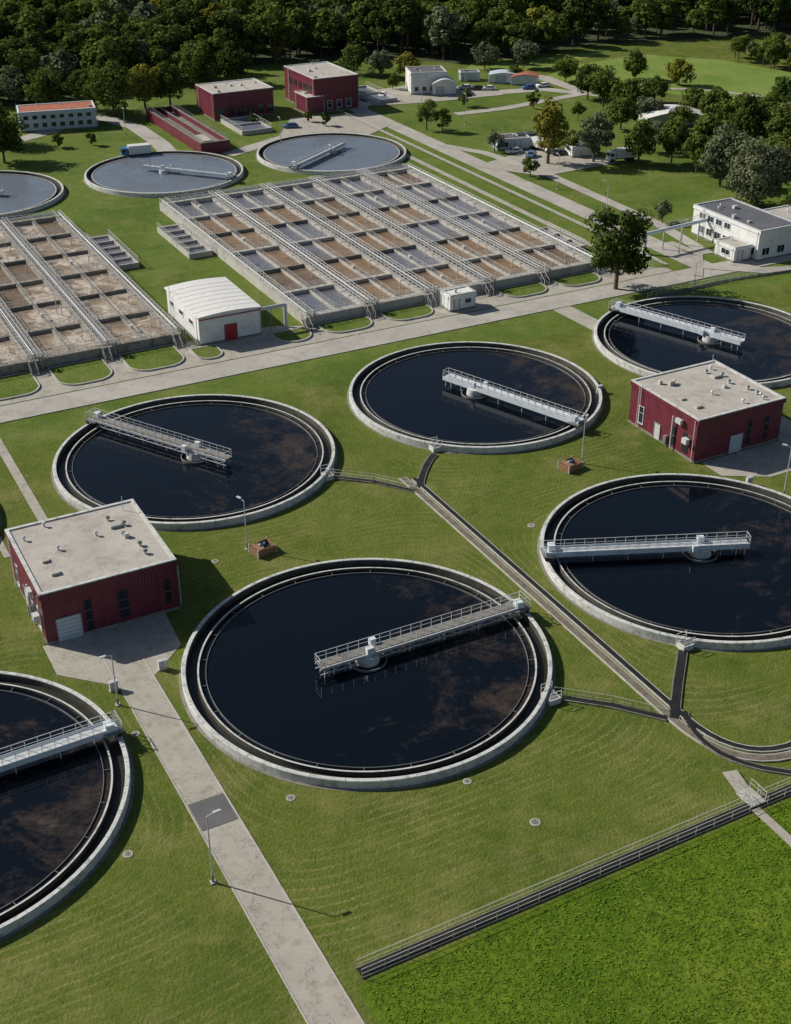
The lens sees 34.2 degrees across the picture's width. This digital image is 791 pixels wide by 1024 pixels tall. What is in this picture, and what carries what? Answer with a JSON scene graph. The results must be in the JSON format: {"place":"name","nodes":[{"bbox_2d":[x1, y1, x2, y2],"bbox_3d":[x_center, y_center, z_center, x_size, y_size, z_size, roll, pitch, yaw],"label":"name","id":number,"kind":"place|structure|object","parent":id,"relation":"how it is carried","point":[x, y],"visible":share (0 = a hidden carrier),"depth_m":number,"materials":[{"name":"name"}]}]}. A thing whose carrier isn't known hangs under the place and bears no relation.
{"place":"outdoors","nodes":[
{"label":"outdoors","id":0,"kind":"place"},
{"bbox_2d":[47,357,111,385],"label":"grass island","id":1,"kind":"structure","parent":0,"point":[85,372],"depth_m":211.69,"materials":[{"name":"plant"}]},
{"bbox_2d":[18,113,176,150],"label":"side road","id":2,"kind":"structure","parent":0,"point":[156,141],"depth_m":350.08,"materials":[{"name":"grey concrete"}]},
{"bbox_2d":[103,646,364,1023],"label":"service road","id":3,"kind":"structure","parent":0,"point":[315,988],"depth_m":115.78,"materials":[{"name":"concrete"}]},
{"bbox_2d":[188,793,237,830],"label":"asphalt patch","id":4,"kind":"object","parent":3,"relation":"on","point":[201,810],"visible":0.8,"depth_m":122.93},
{"bbox_2d":[270,327,311,342],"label":"grass island","id":5,"kind":"structure","parent":0,"point":[299,334],"depth_m":225.41,"materials":[{"name":"plant"}]},
{"bbox_2d":[0,266,671,405],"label":"pavement","id":6,"kind":"structure","parent":0,"point":[264,341],"depth_m":223.15,"materials":[{"name":"concrete"}]},
{"bbox_2d":[0,371,39,400],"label":"grass island","id":7,"kind":"structure","parent":6,"relation":"on","point":[17,385],"depth_m":207.25,"materials":[{"name":"plant"}]},
{"bbox_2d":[118,344,183,371],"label":"grass island","id":8,"kind":"structure","parent":6,"relation":"on","point":[158,357],"depth_m":216.68,"materials":[{"name":"plant"}]},
{"bbox_2d":[164,277,287,345],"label":"white blower hall","id":9,"kind":"structure","parent":6,"relation":"on","point":[206,311],"depth_m":224.73,"materials":[{"name":"metal"}]},
{"bbox_2d":[316,315,371,332],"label":"grass island","id":10,"kind":"structure","parent":6,"relation":"on","point":[356,323],"depth_m":229.66,"materials":[{"name":"plant"}]},
{"bbox_2d":[378,303,432,320],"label":"grass island","id":11,"kind":"structure","parent":6,"relation":"on","point":[412,312],"depth_m":234.69,"materials":[{"name":"plant"}]},
{"bbox_2d":[440,285,476,311],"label":"switchgear kiosk","id":12,"kind":"object","parent":6,"relation":"on","point":[458,298],"visible":1,"depth_m":235.95,"materials":[{"name":"paint"}]},
{"bbox_2d":[281,112,391,134],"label":"yard paving","id":13,"kind":"structure","parent":0,"point":[341,123],"depth_m":358.80,"materials":[{"name":"concrete"}]},
{"bbox_2d":[0,36,790,1023],"bbox_3d":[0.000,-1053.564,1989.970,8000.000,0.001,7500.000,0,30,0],"label":"ground","id":14,"kind":"structure","parent":0,"point":[156,928],"depth_m":126.43,"materials":[{"name":"green plant"}]},
{"bbox_2d":[0,438,47,520],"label":"footpath","id":15,"kind":"structure","parent":14,"relation":"on","point":[27,493],"depth_m":179.21,"materials":[{"name":"concrete"}]},
{"bbox_2d":[0,671,134,940],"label":"clarifier tank","id":16,"kind":"object","parent":14,"relation":"on","point":[67,780],"visible":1,"depth_m":124.88,"materials":[{"name":"concrete"}]},
{"bbox_2d":[4,496,181,644],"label":"red pump station","id":17,"kind":"object","parent":14,"relation":"on","point":[85,572],"visible":1,"depth_m":149.57,"materials":[{"name":"concrete"}]},
{"bbox_2d":[14,562,171,641],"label":"windows and doors","id":18,"kind":"structure","parent":17,"relation":"in","point":[71,626],"depth_m":147.36,"materials":[{"name":"metal"}]},
{"bbox_2d":[43,613,180,684],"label":"building apron","id":19,"kind":"object","parent":14,"relation":"on","point":[154,639],"visible":1,"depth_m":145.21,"materials":[{"name":"concrete"}]},
{"bbox_2d":[51,394,337,531],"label":"clarifier tank","id":20,"kind":"object","parent":14,"relation":"on","point":[197,462],"visible":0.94,"depth_m":184.31,"materials":[{"name":"liquid"}]},
{"bbox_2d":[179,558,554,791],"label":"clarifier tank","id":21,"kind":"object","parent":14,"relation":"on","point":[368,674],"visible":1,"depth_m":140.96,"materials":[{"name":"concrete"}]},
{"bbox_2d":[347,341,603,454],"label":"clarifier tank","id":22,"kind":"object","parent":14,"relation":"on","point":[476,398],"visible":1,"depth_m":202.44,"materials":[{"name":"liquid"}]},
{"bbox_2d":[356,777,790,978],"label":"drainage channel","id":23,"kind":"object","parent":14,"relation":"on","point":[453,931],"visible":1,"depth_m":114.49,"materials":[{"name":"concrete"}]},
{"bbox_2d":[399,476,790,762],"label":"effluent channel","id":24,"kind":"object","parent":14,"relation":"on","point":[611,664],"visible":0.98,"depth_m":146.36,"materials":[{"name":"concrete"}]},
{"bbox_2d":[554,687,668,721],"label":"effluent channel","id":25,"kind":"object","parent":14,"relation":"on","point":[625,708],"visible":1,"depth_m":136.60,"materials":[{"name":"concrete"}]},
{"bbox_2d":[537,473,790,651],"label":"clarifier tank","id":26,"kind":"object","parent":14,"relation":"on","point":[703,560],"visible":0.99,"depth_m":160.97,"materials":[{"name":"concrete"}]},
{"bbox_2d":[669,650,687,718],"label":"effluent channel","id":27,"kind":"object","parent":14,"relation":"on","point":[678,678],"visible":1,"depth_m":139.86,"materials":[{"name":"concrete"}]},
{"bbox_2d":[592,296,790,388],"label":"clarifier tank","id":28,"kind":"object","parent":14,"relation":"on","point":[651,336],"visible":0.81,"depth_m":224.03,"materials":[{"name":"liquid"}]},
{"bbox_2d":[628,354,786,463],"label":"red pump station","id":29,"kind":"object","parent":14,"relation":"on","point":[700,412],"visible":1,"depth_m":187.81,"materials":[{"name":"concrete"}]},
{"bbox_2d":[637,405,769,453],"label":"windows and doors","id":30,"kind":"structure","parent":29,"relation":"in","point":[735,442],"depth_m":187.28,"materials":[{"name":"metal"}]},
{"bbox_2d":[682,711,790,775],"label":"effluent channel","id":31,"kind":"object","parent":14,"relation":"on","point":[697,733],"visible":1,"depth_m":129.27,"materials":[{"name":"concrete"}]},
{"bbox_2d":[701,432,790,476],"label":"building apron","id":32,"kind":"object","parent":14,"relation":"on","point":[769,459],"visible":0.83,"depth_m":184.90,"materials":[{"name":"concrete"}]},
{"bbox_2d":[0,60,790,451],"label":"lawn","id":33,"kind":"structure","parent":0,"point":[648,184],"depth_m":299.06,"materials":[{"name":"green plant"}]},
{"bbox_2d":[0,116,25,162],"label":"broadleaf tree","id":34,"kind":"object","parent":33,"relation":"on","point":[9,132],"visible":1,"depth_m":320.01,"materials":[{"name":"green plant"}]},
{"bbox_2d":[0,64,29,104],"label":"broadleaf tree","id":35,"kind":"object","parent":33,"relation":"on","point":[13,89],"visible":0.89,"depth_m":374.45,"materials":[{"name":"green plant"}]},
{"bbox_2d":[0,170,65,219],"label":"clarifier tank","id":36,"kind":"object","parent":33,"relation":"on","point":[23,193],"visible":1,"depth_m":299.96,"materials":[{"name":"concrete"}]},
{"bbox_2d":[22,66,64,103],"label":"broadleaf tree","id":37,"kind":"object","parent":33,"relation":"on","point":[43,86],"visible":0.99,"depth_m":371.02,"materials":[{"name":"green plant"}]},
{"bbox_2d":[21,126,97,132],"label":"plinth","id":38,"kind":"structure","parent":33,"relation":"on","point":[60,129],"depth_m":353.70,"materials":[{"name":"concrete"}]},
{"bbox_2d":[18,111,96,131],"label":"walls","id":39,"kind":"structure","parent":38,"relation":"on","point":[66,119],"depth_m":352.61,"materials":[{"name":"white paint"}]},
{"bbox_2d":[18,101,92,111],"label":"roof","id":40,"kind":"structure","parent":39,"relation":"on","point":[43,107],"depth_m":355.18,"materials":[{"name":"tile"}]},
{"bbox_2d":[23,112,92,128],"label":"windows and doors","id":41,"kind":"structure","parent":39,"relation":"attached to","point":[54,124],"depth_m":352.23,"materials":[{"name":"black glass"}]},
{"bbox_2d":[60,67,101,100],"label":"broadleaf tree","id":42,"kind":"object","parent":33,"relation":"on","point":[76,82],"visible":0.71,"depth_m":367.69,"materials":[{"name":"green plant"}]},
{"bbox_2d":[0,209,186,376],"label":"aeration basin","id":43,"kind":"object","parent":33,"relation":"on","point":[106,307],"visible":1,"depth_m":234.81,"materials":[{"name":"concrete"}]},
{"bbox_2d":[83,59,137,116],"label":"broadleaf tree","id":44,"kind":"object","parent":33,"relation":"on","point":[106,94],"visible":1,"depth_m":361.43,"materials":[{"name":"green plant"}]},
{"bbox_2d":[86,229,139,270],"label":"distribution chamber","id":45,"kind":"object","parent":33,"relation":"on","point":[116,252],"visible":0.85,"depth_m":261.69,"materials":[{"name":"concrete"}]},
{"bbox_2d":[123,63,162,108],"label":"broadleaf tree","id":46,"kind":"object","parent":33,"relation":"on","point":[148,82],"visible":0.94,"depth_m":369.98,"materials":[{"name":"green plant"}]},
{"bbox_2d":[83,151,244,197],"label":"clarifier tank","id":47,"kind":"object","parent":33,"relation":"on","point":[158,174],"visible":1,"depth_m":311.67,"materials":[{"name":"concrete"}]},
{"bbox_2d":[153,60,188,105],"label":"broadleaf tree","id":48,"kind":"object","parent":33,"relation":"on","point":[169,76],"visible":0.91,"depth_m":373.92,"materials":[{"name":"green plant"}]},
{"bbox_2d":[157,220,212,258],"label":"distribution chamber","id":49,"kind":"object","parent":33,"relation":"on","point":[184,241],"visible":1,"depth_m":267.79,"materials":[{"name":"concrete"}]},
{"bbox_2d":[145,103,230,152],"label":"red walled channel","id":50,"kind":"object","parent":33,"relation":"on","point":[188,130],"visible":1,"depth_m":345.40,"materials":[{"name":"concrete"}]},
{"bbox_2d":[178,46,219,83],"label":"broadleaf tree","id":51,"kind":"object","parent":33,"relation":"on","point":[194,68],"visible":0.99,"depth_m":392.81,"materials":[{"name":"green plant"}]},
{"bbox_2d":[215,40,252,79],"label":"broadleaf tree","id":52,"kind":"object","parent":33,"relation":"on","point":[230,58],"visible":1,"depth_m":400.00,"materials":[{"name":"green plant"}]},
{"bbox_2d":[195,78,274,120],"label":"red process hall","id":53,"kind":"structure","parent":33,"relation":"on","point":[217,101],"depth_m":365.33,"materials":[{"name":"concrete"}]},
{"bbox_2d":[220,111,272,135],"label":"sludge basin","id":54,"kind":"object","parent":33,"relation":"on","point":[242,125],"visible":0.97,"depth_m":354.36,"materials":[{"name":"concrete"}]},
{"bbox_2d":[283,61,358,111],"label":"red process hall","id":55,"kind":"structure","parent":33,"relation":"on","point":[336,86],"depth_m":372.95,"materials":[{"name":"concrete"}]},
{"bbox_2d":[256,133,407,175],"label":"clarifier tank","id":56,"kind":"object","parent":33,"relation":"on","point":[323,154],"visible":0.98,"depth_m":329.35,"materials":[{"name":"concrete"}]},
{"bbox_2d":[337,43,367,71],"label":"broadleaf tree","id":57,"kind":"object","parent":33,"relation":"on","point":[356,57],"visible":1,"depth_m":413.43,"materials":[{"name":"green plant"}]},
{"bbox_2d":[364,50,393,77],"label":"broadleaf tree","id":58,"kind":"object","parent":33,"relation":"on","point":[380,61],"visible":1,"depth_m":409.38,"materials":[{"name":"green plant"}]},
{"bbox_2d":[159,163,602,330],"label":"aeration basin","id":59,"kind":"object","parent":33,"relation":"on","point":[311,251],"visible":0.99,"depth_m":265.72,"materials":[{"name":"concrete"}]},
{"bbox_2d":[0,260,790,422],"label":"kerb","id":60,"kind":"structure","parent":33,"relation":"on","point":[370,346],"depth_m":220.62,"materials":[{"name":"concrete"}]},
{"bbox_2d":[405,65,447,94],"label":"white workshop","id":61,"kind":"structure","parent":33,"relation":"on","point":[415,81],"depth_m":390.77,"materials":[{"name":"paint"}]},
{"bbox_2d":[406,153,592,246],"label":"footpath","id":62,"kind":"structure","parent":33,"relation":"on","point":[487,194],"depth_m":296.73,"materials":[{"name":"concrete"}]},
{"bbox_2d":[380,130,667,264],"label":"footpath","id":63,"kind":"structure","parent":33,"relation":"on","point":[534,202],"depth_m":304.45,"materials":[{"name":"concrete"}]},
{"bbox_2d":[584,65,621,106],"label":"broadleaf tree","id":64,"kind":"object","parent":33,"relation":"on","point":[600,85],"visible":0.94,"depth_m":373.31,"materials":[{"name":"green plant"}]},
{"bbox_2d":[584,206,654,289],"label":"broadleaf tree","id":65,"kind":"object","parent":33,"relation":"on","point":[613,247],"visible":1,"depth_m":239.30,"materials":[{"name":"green plant"}]},
{"bbox_2d":[601,96,638,129],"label":"broadleaf tree","id":66,"kind":"object","parent":33,"relation":"on","point":[624,110],"visible":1,"depth_m":349.83,"materials":[{"name":"green plant"}]},
{"bbox_2d":[610,77,652,103],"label":"broadleaf tree","id":67,"kind":"object","parent":33,"relation":"on","point":[631,89],"visible":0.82,"depth_m":367.09,"materials":[{"name":"green plant"}]},
{"bbox_2d":[623,118,660,164],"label":"broadleaf tree","id":68,"kind":"object","parent":33,"relation":"on","point":[637,142],"visible":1,"depth_m":317.89,"materials":[{"name":"green plant"}]},
{"bbox_2d":[638,104,702,126],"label":"white storage hall","id":69,"kind":"structure","parent":33,"relation":"on","point":[660,115],"depth_m":357.69,"materials":[{"name":"metal"}]},
{"bbox_2d":[658,116,693,162],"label":"broadleaf tree","id":70,"kind":"object","parent":33,"relation":"on","point":[677,136],"visible":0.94,"depth_m":319.46,"materials":[{"name":"green plant"}]},
{"bbox_2d":[681,132,718,172],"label":"broadleaf tree","id":71,"kind":"object","parent":33,"relation":"on","point":[695,153],"visible":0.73,"depth_m":312.22,"materials":[{"name":"green plant"}]},
{"bbox_2d":[690,103,730,142],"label":"broadleaf tree","id":72,"kind":"object","parent":33,"relation":"on","point":[707,123],"visible":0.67,"depth_m":322.98,"materials":[{"name":"green plant"}]},
{"bbox_2d":[698,86,732,118],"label":"broadleaf tree","id":73,"kind":"object","parent":33,"relation":"on","point":[714,95],"visible":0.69,"depth_m":354.25,"materials":[{"name":"green plant"}]},
{"bbox_2d":[647,265,790,298],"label":"drainage channel","id":74,"kind":"object","parent":33,"relation":"on","point":[712,283],"visible":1,"depth_m":248.67,"materials":[{"name":"concrete"}]},
{"bbox_2d":[699,123,749,186],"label":"broadleaf tree","id":75,"kind":"object","parent":33,"relation":"on","point":[715,160],"visible":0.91,"depth_m":300.98,"materials":[{"name":"green plant"}]},
{"bbox_2d":[714,236,752,262],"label":"white annex","id":76,"kind":"object","parent":33,"relation":"on","point":[733,249],"visible":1,"depth_m":259.91,"materials":[{"name":"paint"}]},
{"bbox_2d":[691,232,790,260],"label":"plinth","id":77,"kind":"structure","parent":33,"relation":"on","point":[750,257],"depth_m":262.43,"materials":[{"name":"concrete"}]},
{"bbox_2d":[691,208,790,259],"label":"walls","id":78,"kind":"structure","parent":77,"relation":"on","point":[772,241],"depth_m":261.03,"materials":[{"name":"white paint"}]},
{"bbox_2d":[697,212,784,256],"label":"windows and doors","id":79,"kind":"structure","parent":78,"relation":"attached to","point":[766,250],"depth_m":266.71,"materials":[{"name":"black glass"}]},
{"bbox_2d":[693,198,790,234],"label":"parapet","id":80,"kind":"structure","parent":78,"relation":"on","point":[697,206],"depth_m":263.83,"materials":[{"name":"metal"}]},
{"bbox_2d":[700,199,790,229],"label":"roof","id":81,"kind":"structure","parent":78,"relation":"on","point":[760,220],"depth_m":266.54,"materials":[{"name":"concrete"}]},
{"bbox_2d":[728,92,771,143],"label":"broadleaf tree","id":82,"kind":"object","parent":33,"relation":"on","point":[746,118],"visible":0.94,"depth_m":327.41,"materials":[{"name":"green plant"}]},
{"bbox_2d":[724,135,790,205],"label":"broadleaf tree","id":83,"kind":"object","parent":33,"relation":"on","point":[749,177],"visible":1,"depth_m":286.58,"materials":[{"name":"green plant"}]},
{"bbox_2d":[757,103,790,141],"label":"broadleaf tree","id":84,"kind":"object","parent":33,"relation":"on","point":[779,121],"visible":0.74,"depth_m":324.36,"materials":[{"name":"green plant"}]},
{"bbox_2d":[0,255,790,421],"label":"road","id":85,"kind":"structure","parent":0,"point":[121,389],"depth_m":222.39,"materials":[{"name":"grey concrete"}]},
{"bbox_2d":[0,8,790,105],"bbox_3d":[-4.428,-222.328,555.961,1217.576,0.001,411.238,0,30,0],"label":"forest floor","id":86,"kind":"structure","parent":0,"point":[421,50],"depth_m":464.20,"materials":[{"name":"green plant"}]},
{"bbox_2d":[0,0,790,101],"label":"distant forest","id":87,"kind":"object","parent":86,"relation":"on","point":[59,37],"visible":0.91,"depth_m":439.34,"materials":[{"name":"green plant"}]},
{"bbox_2d":[372,85,503,105],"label":"yard paving","id":88,"kind":"structure","parent":0,"point":[404,96],"depth_m":390.42,"materials":[{"name":"concrete"}]},
{"bbox_2d":[495,281,546,297],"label":"grass island","id":89,"kind":"structure","parent":0,"point":[527,289],"depth_m":244.73,"materials":[{"name":"plant"}]},
{"bbox_2d":[349,106,709,267],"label":"side road","id":90,"kind":"structure","parent":0,"point":[670,251],"depth_m":307.40,"materials":[{"name":"grey concrete"}]},
{"bbox_2d":[467,49,616,69],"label":"hay meadow","id":91,"kind":"structure","parent":0,"point":[542,63],"depth_m":432.95,"materials":[{"name":"green plant"}]},
{"bbox_2d":[470,42,499,69],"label":"broadleaf tree","id":92,"kind":"object","parent":91,"relation":"on","point":[483,54],"visible":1,"depth_m":419.59,"materials":[{"name":"green plant"}]},
{"bbox_2d":[512,39,540,67],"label":"broadleaf tree","id":93,"kind":"object","parent":91,"relation":"on","point":[524,52],"visible":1,"depth_m":421.89,"materials":[{"name":"green plant"}]},
{"bbox_2d":[494,75,599,96],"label":"side road","id":94,"kind":"structure","parent":0,"point":[554,81],"depth_m":397.74,"materials":[{"name":"grey concrete"}]},
{"bbox_2d":[476,148,619,175],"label":"yard paving","id":95,"kind":"structure","parent":0,"point":[566,163],"depth_m":323.50,"materials":[{"name":"concrete"}]},
{"bbox_2d":[532,96,569,163],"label":"broadleaf tree","id":96,"kind":"object","parent":95,"relation":"on","point":[548,116],"visible":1,"depth_m":317.42,"materials":[{"name":"green plant"}]},
{"bbox_2d":[574,111,614,161],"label":"broadleaf tree","id":97,"kind":"object","parent":95,"relation":"on","point":[594,138],"visible":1,"depth_m":319.69,"materials":[{"name":"green plant"}]},
{"bbox_2d":[356,799,790,1023],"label":"meadow","id":98,"kind":"structure","parent":0,"point":[563,954],"depth_m":108.22,"materials":[{"name":"green plant"}]},
{"bbox_2d":[550,271,600,286],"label":"grass island","id":99,"kind":"structure","parent":0,"point":[582,279],"depth_m":249.97,"materials":[{"name":"plant"}]},
{"bbox_2d":[440,144,713,253],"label":"side road","id":100,"kind":"structure","parent":0,"point":[687,241],"depth_m":300.75,"materials":[{"name":"grey concrete"}]},
{"bbox_2d":[538,55,790,104],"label":"hay meadow","id":101,"kind":"structure","parent":0,"point":[729,76],"depth_m":417.50,"materials":[{"name":"green plant"}]},
{"bbox_2d":[623,48,648,78],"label":"broadleaf tree","id":102,"kind":"object","parent":101,"relation":"on","point":[635,64],"visible":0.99,"depth_m":405.95,"materials":[{"name":"green plant"}]},
{"bbox_2d":[664,57,696,84],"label":"broadleaf tree","id":103,"kind":"object","parent":101,"relation":"on","point":[679,67],"visible":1,"depth_m":399.68,"materials":[{"name":"green plant"}]},
{"bbox_2d":[554,306,790,436],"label":"service road","id":104,"kind":"structure","parent":0,"point":[579,317],"depth_m":231.96,"materials":[{"name":"concrete"}]},
{"bbox_2d":[729,31,790,68],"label":"woodland edge","id":105,"kind":"object","parent":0,"point":[773,48],"visible":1,"depth_m":431.08,"materials":[{"name":"green plant"}]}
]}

